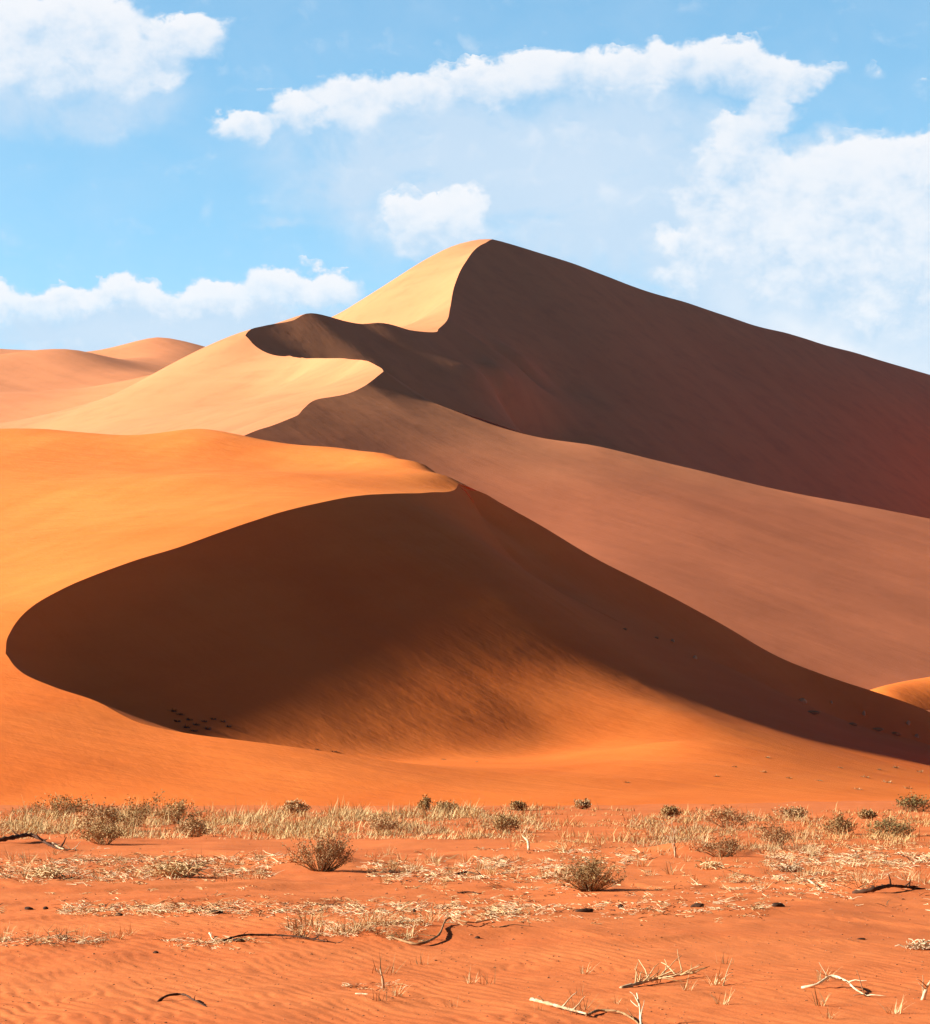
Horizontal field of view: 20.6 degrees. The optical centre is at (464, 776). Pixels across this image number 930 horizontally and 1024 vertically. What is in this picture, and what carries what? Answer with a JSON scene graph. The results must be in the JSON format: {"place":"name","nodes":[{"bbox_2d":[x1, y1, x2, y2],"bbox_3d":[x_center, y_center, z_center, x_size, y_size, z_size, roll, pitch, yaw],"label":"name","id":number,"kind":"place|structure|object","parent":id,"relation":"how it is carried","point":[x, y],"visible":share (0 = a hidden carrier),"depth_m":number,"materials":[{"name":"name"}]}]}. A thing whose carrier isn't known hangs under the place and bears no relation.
{"place":"outdoors","nodes":[
{"label":"outdoors","id":0,"kind":"place"},
{"bbox_2d":[0,337,204,422],"bbox_3d":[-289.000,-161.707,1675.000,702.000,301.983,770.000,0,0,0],"label":"dune","id":1,"kind":"structure","parent":0,"point":[34,383],"depth_m":1557.04,"materials":[{"name":"orange sand"}]},
{"bbox_2d":[0,428,929,805],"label":"dune","id":2,"kind":"structure","parent":0,"point":[388,628],"depth_m":236.54,"materials":[{"name":"orange sand"}]},
{"bbox_2d":[0,239,929,766],"bbox_3d":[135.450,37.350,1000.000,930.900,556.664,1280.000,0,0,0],"label":"dune","id":3,"kind":"structure","parent":0,"point":[768,489],"depth_m":825.50,"materials":[{"name":"brown sand"}]},
{"bbox_2d":[0,801,929,1023],"bbox_3d":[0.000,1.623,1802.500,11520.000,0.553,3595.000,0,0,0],"label":"ground","id":4,"kind":"structure","parent":0,"point":[46,977],"depth_m":24.09,"materials":[{"name":"orange sand"}]},
{"bbox_2d":[9,864,28,874],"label":"grass tuft","id":5,"kind":"object","parent":4,"relation":"on","point":[21,869],"visible":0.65,"depth_m":40.67,"materials":[{"name":"plant"}]},
{"bbox_2d":[15,854,40,863],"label":"grass tuft","id":6,"kind":"object","parent":4,"relation":"on","point":[26,859],"visible":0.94,"depth_m":46.48,"materials":[{"name":"plant"}]},
{"bbox_2d":[0,830,65,849],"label":"branch","id":7,"kind":"object","parent":4,"relation":"on","point":[14,837],"visible":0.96,"depth_m":57.46,"materials":[{"name":"brown wood"}]},
{"bbox_2d":[24,865,69,878],"bbox_3d":[-6.427,1.463,39.302,0.727,0.209,0.620,0,0,12],"label":"straw heap","id":8,"kind":"object","parent":4,"relation":"on","point":[51,873],"visible":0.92,"depth_m":39.28,"materials":[{"name":"beige plant"}]},
{"bbox_2d":[18,792,98,815],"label":"shrub","id":9,"kind":"object","parent":4,"relation":"on","point":[57,805],"visible":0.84,"depth_m":100.65,"materials":[{"name":"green plant"}]},
{"bbox_2d":[54,934,75,941],"bbox_3d":[-3.752,1.501,23.817,0.204,0.069,0.205,0,0,-41],"label":"straw heap","id":10,"kind":"object","parent":4,"relation":"on","point":[63,937],"visible":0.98,"depth_m":23.80,"materials":[{"name":"beige plant"}]},
{"bbox_2d":[51,841,80,849],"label":"branch","id":11,"kind":"object","parent":4,"relation":"on","point":[65,845],"visible":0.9,"depth_m":55.31,"materials":[{"name":"grey wood"}]},
{"bbox_2d":[73,797,124,830],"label":"shrub","id":12,"kind":"object","parent":4,"relation":"on","point":[103,813],"visible":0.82,"depth_m":73.23,"materials":[{"name":"brown plant"}]},
{"bbox_2d":[74,817,129,844],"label":"shrub","id":13,"kind":"object","parent":4,"relation":"on","point":[97,836],"visible":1,"depth_m":58.98,"materials":[{"name":"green plant"}]},
{"bbox_2d":[113,927,135,939],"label":"grass tuft","id":14,"kind":"object","parent":4,"relation":"on","point":[120,934],"visible":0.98,"depth_m":24.11,"materials":[{"name":"plant"}]},
{"bbox_2d":[120,867,140,877],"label":"grass tuft","id":15,"kind":"object","parent":4,"relation":"on","point":[131,875],"visible":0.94,"depth_m":40.25,"materials":[{"name":"plant"}]},
{"bbox_2d":[118,789,165,826],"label":"shrub","id":16,"kind":"object","parent":4,"relation":"on","point":[139,813],"visible":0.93,"depth_m":80.47,"materials":[{"name":"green plant"}]},
{"bbox_2d":[155,797,204,823],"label":"shrub","id":17,"kind":"object","parent":4,"relation":"on","point":[179,811],"visible":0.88,"depth_m":85.28,"materials":[{"name":"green plant"}]},
{"bbox_2d":[141,860,220,877],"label":"straw heap","id":18,"kind":"object","parent":4,"relation":"on","point":[179,870],"visible":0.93,"depth_m":41.20,"materials":[{"name":"beige plant"}]},
{"bbox_2d":[157,993,206,1006],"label":"fallen twig","id":19,"kind":"object","parent":4,"relation":"on","point":[173,994],"visible":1,"depth_m":18.14,"materials":[{"name":"brown wood"}]},
{"bbox_2d":[168,815,210,836],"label":"shrub","id":20,"kind":"object","parent":4,"relation":"on","point":[195,826],"visible":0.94,"depth_m":67.17,"materials":[{"name":"brown plant"}]},
{"bbox_2d":[0,795,554,839],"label":"grass","id":21,"kind":"structure","parent":4,"relation":"on","point":[213,822],"depth_m":82.67,"materials":[{"name":"beige plant"}]},
{"bbox_2d":[222,931,343,942],"bbox_3d":[-1.629,1.472,23.508,1.156,0.094,0.351,0,0,14],"label":"branch","id":22,"kind":"object","parent":4,"relation":"on","point":[281,935],"visible":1,"depth_m":23.61,"materials":[{"name":"brown wood"}]},
{"bbox_2d":[270,911,307,928],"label":"grass tuft","id":23,"kind":"object","parent":4,"relation":"on","point":[295,922],"visible":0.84,"depth_m":24.75,"materials":[{"name":"beige plant"}]},
{"bbox_2d":[282,798,311,813],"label":"shrub","id":24,"kind":"object","parent":4,"relation":"on","point":[294,805],"visible":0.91,"depth_m":114.60,"materials":[{"name":"brown plant"}]},
{"bbox_2d":[284,919,314,936],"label":"grass tuft","id":25,"kind":"object","parent":4,"relation":"on","point":[294,932],"visible":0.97,"depth_m":23.72,"materials":[{"name":"plant"}]},
{"bbox_2d":[292,904,327,925],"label":"grass tuft","id":26,"kind":"object","parent":4,"relation":"on","point":[309,918],"visible":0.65,"depth_m":25.48,"materials":[{"name":"plant"}]},
{"bbox_2d":[296,915,330,930],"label":"grass tuft","id":27,"kind":"object","parent":4,"relation":"on","point":[320,921],"visible":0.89,"depth_m":24.39,"materials":[{"name":"plant"}]},
{"bbox_2d":[278,825,358,871],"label":"shrub","id":28,"kind":"object","parent":4,"relation":"on","point":[328,853],"visible":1,"depth_m":43.77,"materials":[{"name":"brown plant"}]},
{"bbox_2d":[325,913,346,932],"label":"grass tuft","id":29,"kind":"object","parent":4,"relation":"on","point":[334,927],"visible":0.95,"depth_m":24.13,"materials":[{"name":"plant"}]},
{"bbox_2d":[322,913,362,931],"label":"grass tuft","id":30,"kind":"object","parent":4,"relation":"on","point":[344,925],"visible":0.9,"depth_m":24.12,"materials":[{"name":"beige plant"}]},
{"bbox_2d":[328,921,360,935],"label":"grass tuft","id":31,"kind":"object","parent":4,"relation":"on","point":[354,932],"visible":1,"depth_m":23.89,"materials":[{"name":"plant"}]},
{"bbox_2d":[337,908,375,932],"bbox_3d":[-0.967,1.341,24.021,0.642,0.252,0.529,0,0,12],"label":"grass tuft","id":32,"kind":"object","parent":4,"relation":"on","point":[360,923],"visible":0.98,"depth_m":24.07,"materials":[{"name":"plant"}]},
{"bbox_2d":[353,905,379,924],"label":"grass tuft","id":33,"kind":"object","parent":4,"relation":"on","point":[369,917],"visible":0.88,"depth_m":24.67,"materials":[{"name":"plant"}]},
{"bbox_2d":[359,987,390,1000],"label":"grass tuft","id":34,"kind":"object","parent":4,"relation":"on","point":[378,996],"visible":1,"depth_m":18.06,"materials":[{"name":"brown plant"}]},
{"bbox_2d":[376,968,384,988],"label":"branch","id":35,"kind":"object","parent":4,"relation":"on","point":[382,980],"visible":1,"depth_m":19.38,"materials":[{"name":"grey wood"}]},
{"bbox_2d":[366,909,395,925],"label":"grass tuft","id":36,"kind":"object","parent":4,"relation":"on","point":[377,923],"visible":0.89,"depth_m":24.56,"materials":[{"name":"plant"}]},
{"bbox_2d":[365,916,396,936],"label":"grass tuft","id":37,"kind":"object","parent":4,"relation":"on","point":[382,930],"visible":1,"depth_m":23.76,"materials":[{"name":"beige plant"}]},
{"bbox_2d":[362,906,400,920],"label":"grass tuft","id":38,"kind":"object","parent":4,"relation":"on","point":[379,914],"visible":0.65,"depth_m":25.40,"materials":[{"name":"plant"}]},
{"bbox_2d":[365,814,402,832],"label":"shrub","id":39,"kind":"object","parent":4,"relation":"on","point":[379,823],"visible":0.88,"depth_m":72.65,"materials":[{"name":"brown plant"}]},
{"bbox_2d":[368,951,402,973],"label":"grass tuft","id":40,"kind":"object","parent":4,"relation":"on","point":[386,969],"visible":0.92,"depth_m":20.66,"materials":[{"name":"brown plant"}]},
{"bbox_2d":[384,858,398,868],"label":"grass tuft","id":41,"kind":"object","parent":4,"relation":"on","point":[392,863],"visible":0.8,"depth_m":45.31,"materials":[{"name":"beige plant"}]},
{"bbox_2d":[390,983,413,996],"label":"grass tuft","id":42,"kind":"object","parent":4,"relation":"on","point":[395,991],"visible":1,"depth_m":18.48,"materials":[{"name":"plant"}]},
{"bbox_2d":[388,921,417,937],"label":"grass tuft","id":43,"kind":"object","parent":4,"relation":"on","point":[406,932],"visible":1,"depth_m":23.80,"materials":[{"name":"plant"}]},
{"bbox_2d":[408,910,434,925],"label":"grass tuft","id":44,"kind":"object","parent":4,"relation":"on","point":[420,920],"visible":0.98,"depth_m":24.57,"materials":[{"name":"plant"}]},
{"bbox_2d":[417,795,432,810],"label":"shrub","id":45,"kind":"object","parent":4,"relation":"on","point":[424,802],"visible":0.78,"depth_m":113.92,"materials":[{"name":"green plant"}]},
{"bbox_2d":[418,905,447,921],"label":"grass tuft","id":46,"kind":"object","parent":4,"relation":"on","point":[433,919],"visible":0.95,"depth_m":25.22,"materials":[{"name":"plant"}]},
{"bbox_2d":[428,854,444,862],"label":"grass tuft","id":47,"kind":"object","parent":4,"relation":"on","point":[435,859],"visible":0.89,"depth_m":48.97,"materials":[{"name":"plant"}]},
{"bbox_2d":[432,800,458,812],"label":"shrub","id":48,"kind":"object","parent":4,"relation":"on","point":[445,804],"visible":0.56,"depth_m":108.93,"materials":[{"name":"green plant"}]},
{"bbox_2d":[388,908,505,944],"bbox_3d":[-0.143,1.408,24.630,0.502,0.250,2.787,0,0,20],"label":"branch","id":49,"kind":"object","parent":4,"relation":"on","point":[423,942],"visible":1,"depth_m":23.81,"materials":[{"name":"beige wood"}]},
{"bbox_2d":[0,832,929,990],"bbox_3d":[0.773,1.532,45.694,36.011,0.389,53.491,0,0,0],"label":"straw","id":50,"kind":"object","parent":4,"relation":"on","point":[791,881],"visible":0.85,"depth_m":36.92,"materials":[{"name":"beige plant"}]},
{"bbox_2d":[458,852,475,862],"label":"grass tuft","id":51,"kind":"object","parent":4,"relation":"on","point":[466,858],"visible":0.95,"depth_m":49.09,"materials":[{"name":"plant"}]},
{"bbox_2d":[455,870,480,874],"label":"fallen twig","id":52,"kind":"object","parent":4,"relation":"on","point":[463,872],"visible":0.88,"depth_m":43.33,"materials":[{"name":"brown wood"}]},
{"bbox_2d":[461,966,476,983],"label":"grass tuft","id":53,"kind":"object","parent":4,"relation":"on","point":[469,976],"visible":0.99,"depth_m":19.73,"materials":[{"name":"plant"}]},
{"bbox_2d":[483,861,502,874],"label":"grass tuft","id":54,"kind":"object","parent":4,"relation":"on","point":[490,872],"visible":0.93,"depth_m":43.11,"materials":[{"name":"beige plant"}]},
{"bbox_2d":[482,804,523,832],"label":"shrub","id":55,"kind":"object","parent":4,"relation":"on","point":[505,821],"visible":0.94,"depth_m":72.85,"materials":[{"name":"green plant"}]},
{"bbox_2d":[509,800,527,810],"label":"shrub","id":56,"kind":"object","parent":4,"relation":"on","point":[516,804],"visible":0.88,"depth_m":112.09,"materials":[{"name":"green plant"}]},
{"bbox_2d":[522,827,529,849],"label":"branch","id":57,"kind":"object","parent":4,"relation":"on","point":[527,840],"visible":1,"depth_m":53.12,"materials":[{"name":"grey wood"}]},
{"bbox_2d":[537,864,549,878],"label":"grass tuft","id":58,"kind":"object","parent":4,"relation":"on","point":[547,876],"visible":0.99,"depth_m":41.55,"materials":[{"name":"beige plant"}]},
{"bbox_2d":[529,992,586,1014],"bbox_3d":[0.658,1.544,17.678,0.124,0.144,1.277,0,0,-19],"label":"branch","id":59,"kind":"object","parent":4,"relation":"on","point":[563,1006],"visible":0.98,"depth_m":17.57,"materials":[{"name":"grey wood"}]},
{"bbox_2d":[561,994,593,1014],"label":"grass tuft","id":60,"kind":"object","parent":4,"relation":"on","point":[575,1008],"visible":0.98,"depth_m":17.30,"materials":[{"name":"brown plant"}]},
{"bbox_2d":[562,988,597,1010],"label":"grass tuft","id":61,"kind":"object","parent":4,"relation":"on","point":[584,1004],"visible":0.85,"depth_m":17.61,"materials":[{"name":"brown plant"}]},
{"bbox_2d":[574,798,591,808],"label":"shrub","id":62,"kind":"object","parent":4,"relation":"on","point":[584,804],"visible":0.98,"depth_m":114.81,"materials":[{"name":"brown plant"}]},
{"bbox_2d":[550,850,626,890],"bbox_3d":[1.777,1.363,37.017,1.146,0.631,0.974,0,0,0],"label":"shrub","id":63,"kind":"object","parent":4,"relation":"on","point":[590,881],"visible":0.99,"depth_m":36.92,"materials":[{"name":"beige plant"}]},
{"bbox_2d":[579,964,597,973],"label":"grass tuft","id":64,"kind":"object","parent":4,"relation":"on","point":[581,972],"visible":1,"depth_m":20.61,"materials":[{"name":"plant"}]},
{"bbox_2d":[585,1009,638,1023],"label":"branch","id":65,"kind":"object","parent":4,"relation":"on","point":[605,1010],"visible":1,"depth_m":17.30,"materials":[{"name":"beige wood"}]},
{"bbox_2d":[630,992,643,1023],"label":"branch","id":66,"kind":"object","parent":4,"relation":"on","point":[640,1010],"visible":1,"depth_m":16.65,"materials":[{"name":"grey wood"}]},
{"bbox_2d":[634,856,650,866],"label":"grass tuft","id":67,"kind":"object","parent":4,"relation":"on","point":[637,863],"visible":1,"depth_m":45.80,"materials":[{"name":"plant"}]},
{"bbox_2d":[619,949,709,987],"bbox_3d":[1.547,1.483,19.739,0.375,0.251,1.197,0,0,21],"label":"branch","id":68,"kind":"object","parent":4,"relation":"on","point":[650,979],"visible":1,"depth_m":19.76,"materials":[{"name":"grey wood"}]},
{"bbox_2d":[659,805,682,816],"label":"shrub","id":69,"kind":"object","parent":4,"relation":"on","point":[670,811],"visible":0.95,"depth_m":100.94,"materials":[{"name":"brown plant"}]},
{"bbox_2d":[662,820,683,857],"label":"branch","id":70,"kind":"object","parent":4,"relation":"on","point":[674,847],"visible":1,"depth_m":49.47,"materials":[{"name":"grey wood"}]},
{"bbox_2d":[671,976,696,990],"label":"grass tuft","id":71,"kind":"object","parent":4,"relation":"on","point":[685,986],"visible":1,"depth_m":18.96,"materials":[{"name":"plant"}]},
{"bbox_2d":[690,903,703,906],"bbox_3d":[2.688,1.498,29.615,0.138,0.072,0.145,0,0,-29],"label":"wood clod","id":72,"kind":"object","parent":4,"relation":"on","point":[697,905],"visible":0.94,"depth_m":29.59,"materials":[{"name":"brown wood"}]},
{"bbox_2d":[694,860,734,869],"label":"straw heap","id":73,"kind":"object","parent":4,"relation":"on","point":[712,865],"visible":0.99,"depth_m":43.76,"materials":[{"name":"beige plant"}]},
{"bbox_2d":[700,961,731,985],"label":"grass tuft","id":74,"kind":"object","parent":4,"relation":"on","point":[717,982],"visible":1,"depth_m":19.45,"materials":[{"name":"plant"}]},
{"bbox_2d":[689,831,743,856],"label":"shrub","id":75,"kind":"object","parent":4,"relation":"on","point":[729,850],"visible":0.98,"depth_m":49.50,"materials":[{"name":"brown plant"}]},
{"bbox_2d":[507,800,929,858],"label":"grass","id":76,"kind":"structure","parent":4,"relation":"on","point":[908,835],"depth_m":73.53,"materials":[{"name":"beige plant"}]},
{"bbox_2d":[696,804,754,827],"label":"shrub","id":77,"kind":"object","parent":4,"relation":"on","point":[727,816],"visible":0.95,"depth_m":83.09,"materials":[{"name":"brown plant"}]},
{"bbox_2d":[711,988,741,1004],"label":"grass tuft","id":78,"kind":"object","parent":4,"relation":"on","point":[724,999],"visible":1,"depth_m":17.93,"materials":[{"name":"plant"}]},
{"bbox_2d":[761,838,782,850],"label":"grass tuft","id":79,"kind":"object","parent":4,"relation":"on","point":[768,846],"visible":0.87,"depth_m":52.41,"materials":[{"name":"plant"}]},
{"bbox_2d":[749,813,797,845],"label":"shrub","id":80,"kind":"object","parent":4,"relation":"on","point":[772,835],"visible":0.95,"depth_m":57.71,"materials":[{"name":"brown plant"}]},
{"bbox_2d":[772,902,784,906],"bbox_3d":[3.644,1.502,29.819,0.172,0.070,0.103,0,0,-38],"label":"stone","id":81,"kind":"object","parent":4,"relation":"on","point":[776,904],"visible":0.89,"depth_m":29.78,"materials":[{"name":"brown stone"}]},
{"bbox_2d":[773,862,804,871],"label":"straw heap","id":82,"kind":"object","parent":4,"relation":"on","point":[787,868],"visible":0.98,"depth_m":42.65,"materials":[{"name":"beige plant"}]},
{"bbox_2d":[772,804,811,817],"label":"shrub","id":83,"kind":"object","parent":4,"relation":"on","point":[800,811],"visible":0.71,"depth_m":106.37,"materials":[{"name":"beige plant"}]},
{"bbox_2d":[800,848,823,860],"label":"grass tuft","id":84,"kind":"object","parent":4,"relation":"on","point":[812,855],"visible":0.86,"depth_m":47.63,"materials":[{"name":"plant"}]},
{"bbox_2d":[806,983,829,1006],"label":"grass tuft","id":85,"kind":"object","parent":4,"relation":"on","point":[820,1004],"visible":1,"depth_m":17.79,"materials":[{"name":"plant"}]},
{"bbox_2d":[808,967,839,980],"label":"grass tuft","id":86,"kind":"object","parent":4,"relation":"on","point":[818,978],"visible":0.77,"depth_m":19.78,"materials":[{"name":"plant"}]},
{"bbox_2d":[820,1005,837,1018],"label":"grass tuft","id":87,"kind":"object","parent":4,"relation":"on","point":[829,1016],"visible":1,"depth_m":16.82,"materials":[{"name":"plant"}]},
{"bbox_2d":[823,859,845,870],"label":"grass tuft","id":88,"kind":"object","parent":4,"relation":"on","point":[834,865],"visible":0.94,"depth_m":43.34,"materials":[{"name":"plant"}]},
{"bbox_2d":[820,810,857,834],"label":"shrub","id":89,"kind":"object","parent":4,"relation":"on","point":[837,824],"visible":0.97,"depth_m":72.49,"materials":[{"name":"brown plant"}]},
{"bbox_2d":[801,963,883,996],"bbox_3d":[2.768,1.492,18.793,0.300,0.201,1.072,0,0,-24],"label":"branch","id":90,"kind":"object","parent":4,"relation":"on","point":[827,978],"visible":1,"depth_m":18.98,"materials":[{"name":"grey wood"}]},
{"bbox_2d":[854,869,871,883],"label":"grass tuft","id":91,"kind":"object","parent":4,"relation":"on","point":[860,879],"visible":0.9,"depth_m":36.13,"materials":[{"name":"plant"}]},
{"bbox_2d":[849,873,879,887],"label":"grass tuft","id":92,"kind":"object","parent":4,"relation":"on","point":[865,881],"visible":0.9,"depth_m":35.40,"materials":[{"name":"beige plant"}]},
{"bbox_2d":[857,807,876,818],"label":"shrub","id":93,"kind":"object","parent":4,"relation":"on","point":[870,813],"visible":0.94,"depth_m":101.75,"materials":[{"name":"brown plant"}]},
{"bbox_2d":[858,853,885,863],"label":"grass tuft","id":94,"kind":"object","parent":4,"relation":"on","point":[872,858],"visible":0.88,"depth_m":45.18,"materials":[{"name":"plant"}]},
{"bbox_2d":[860,809,916,836],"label":"shrub","id":95,"kind":"object","parent":4,"relation":"on","point":[887,823],"visible":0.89,"depth_m":70.84,"materials":[{"name":"plant"}]},
{"bbox_2d":[852,874,924,893],"bbox_3d":[5.812,1.474,34.946,1.236,0.296,0.293,0,0,-36],"label":"branch","id":96,"kind":"object","parent":4,"relation":"on","point":[877,888],"visible":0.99,"depth_m":34.76,"materials":[{"name":"brown wood"}]},
{"bbox_2d":[878,995,906,1013],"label":"grass tuft","id":97,"kind":"object","parent":4,"relation":"on","point":[895,1011],"visible":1,"depth_m":17.27,"materials":[{"name":"plant"}]},
{"bbox_2d":[899,872,920,880],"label":"grass tuft","id":98,"kind":"object","parent":4,"relation":"on","point":[912,878],"visible":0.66,"depth_m":38.19,"materials":[{"name":"plant"}]},
{"bbox_2d":[893,790,929,811],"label":"shrub","id":99,"kind":"object","parent":4,"relation":"on","point":[912,803],"visible":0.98,"depth_m":117.17,"materials":[{"name":"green plant"}]},
{"bbox_2d":[895,938,929,949],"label":"straw heap","id":100,"kind":"object","parent":4,"relation":"on","point":[923,944],"visible":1,"depth_m":23.48,"materials":[{"name":"beige plant"}]},
{"bbox_2d":[914,874,929,883],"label":"grass tuft","id":101,"kind":"object","parent":4,"relation":"on","point":[918,880],"visible":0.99,"depth_m":36.42,"materials":[{"name":"plant"}]},
{"bbox_2d":[917,975,929,999],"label":"branch","id":102,"kind":"object","parent":4,"relation":"on","point":[924,994],"visible":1,"depth_m":18.18,"materials":[{"name":"grey wood"}]},
{"bbox_2d":[0,0,929,374],"label":"sky","id":103,"kind":"structure","parent":0,"point":[205,173],"materials":[{"name":"blue"}]},
{"bbox_2d":[575,908,593,912],"bbox_3d":[1.360,1.518,28.852,0.236,0.070,0.141,0,0,-42],"label":"wood clod","id":104,"kind":"object","parent":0,"point":[587,910],"visible":0.73,"depth_m":28.81,"materials":[{"name":"brown wood"}]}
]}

